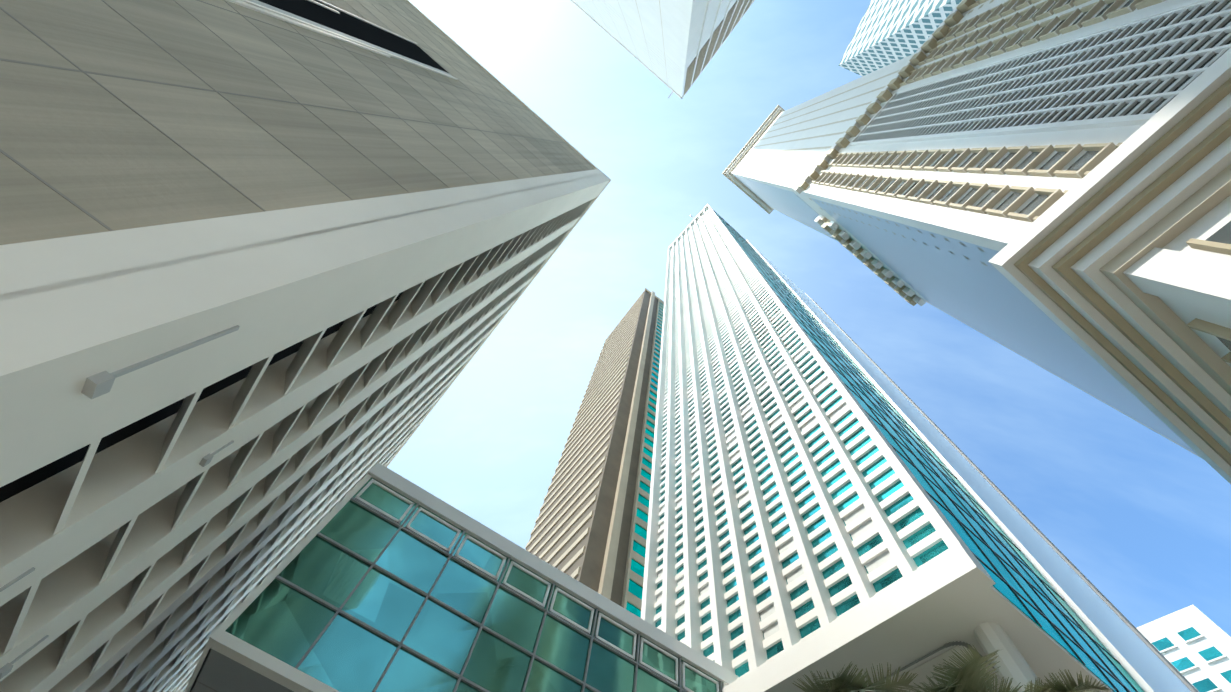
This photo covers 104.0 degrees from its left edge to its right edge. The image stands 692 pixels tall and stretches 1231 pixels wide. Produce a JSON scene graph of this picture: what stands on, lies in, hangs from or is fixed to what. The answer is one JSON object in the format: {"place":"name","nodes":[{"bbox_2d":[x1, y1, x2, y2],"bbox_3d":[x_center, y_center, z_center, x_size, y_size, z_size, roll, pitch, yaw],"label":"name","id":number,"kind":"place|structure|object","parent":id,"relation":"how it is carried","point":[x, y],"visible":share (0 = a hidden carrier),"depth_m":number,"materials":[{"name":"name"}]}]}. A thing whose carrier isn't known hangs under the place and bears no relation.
{"place":"outdoors","nodes":[
{"label":"outdoors","id":0,"kind":"place"},
{"bbox_2d":[525,288,663,617],"bbox_3d":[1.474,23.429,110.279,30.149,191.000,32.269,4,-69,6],"label":"building","id":1,"kind":"structure","parent":0,"point":[589,530],"depth_m":84.95,"materials":[{"name":"beige concrete"}]},
{"bbox_2d":[387,0,1230,636],"label":"sky","id":2,"kind":"structure","parent":0,"point":[1143,517],"materials":[{"name":"blue"}]},
{"bbox_2d":[1137,605,1230,691],"bbox_3d":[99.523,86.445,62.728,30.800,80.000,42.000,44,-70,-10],"label":"building","id":3,"kind":"structure","parent":0,"point":[1191,644],"depth_m":86.15,"materials":[{"name":"white paint"}]},
{"label":"ground","id":4,"kind":"structure","parent":0,"visible":0},
{"bbox_2d":[0,0,610,691],"bbox_3d":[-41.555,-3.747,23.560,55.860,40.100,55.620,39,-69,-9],"label":"building","id":5,"kind":"structure","parent":4,"relation":"on","point":[270,270],"depth_m":8.25,"materials":[{"name":"grey concrete"}]},
{"bbox_2d":[570,0,754,98],"bbox_3d":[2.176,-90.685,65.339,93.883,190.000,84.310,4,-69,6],"label":"building","id":6,"kind":"structure","parent":4,"relation":"on","point":[674,46],"depth_m":107.54,"materials":[{"name":"white paint"}]},
{"bbox_2d":[793,661,929,691],"bbox_3d":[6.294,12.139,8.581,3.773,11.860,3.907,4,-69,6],"label":"palm","id":7,"kind":"object","parent":4,"relation":"on","point":[844,682],"visible":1,"depth_m":13.29,"materials":[{"name":"green plant"}]},
{"bbox_2d":[838,0,961,75],"bbox_3d":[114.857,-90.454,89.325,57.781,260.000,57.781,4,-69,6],"label":"building","id":8,"kind":"structure","parent":4,"relation":"on","point":[887,32],"depth_m":173.60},
{"bbox_2d":[641,204,1198,691],"bbox_3d":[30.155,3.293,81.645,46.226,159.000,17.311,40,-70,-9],"label":"building","id":9,"kind":"structure","parent":4,"relation":"on","point":[829,496],"depth_m":26.24,"materials":[{"name":"white paint"}]},
{"bbox_2d":[911,645,1029,691],"bbox_3d":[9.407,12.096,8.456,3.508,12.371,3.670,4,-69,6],"label":"palm","id":10,"kind":"object","parent":4,"relation":"on","point":[970,675],"visible":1,"depth_m":13.45,"materials":[{"name":"green plant"}]},
{"bbox_2d":[722,0,1230,483],"bbox_3d":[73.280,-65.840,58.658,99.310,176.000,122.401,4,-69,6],"label":"building","id":11,"kind":"structure","parent":4,"relation":"on","point":[1045,184],"depth_m":24.92,"materials":[{"name":"white paint"}]},
{"bbox_2d":[997,669,1111,691],"bbox_3d":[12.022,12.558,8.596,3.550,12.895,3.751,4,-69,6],"label":"palm","id":12,"kind":"object","parent":4,"relation":"on","point":[1073,686],"visible":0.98,"depth_m":13.42,"materials":[{"name":"green plant"}]},
{"bbox_3d":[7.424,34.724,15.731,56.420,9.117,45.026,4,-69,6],"label":"glass box columns","id":13,"kind":"object","parent":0,"visible":0},
{"bbox_2d":[185,462,738,691],"bbox_3d":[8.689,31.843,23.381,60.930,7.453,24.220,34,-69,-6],"label":"glass building","id":14,"kind":"structure","parent":13,"relation":"on","point":[381,578],"depth_m":16.28,"materials":[{"name":"teal glass"}]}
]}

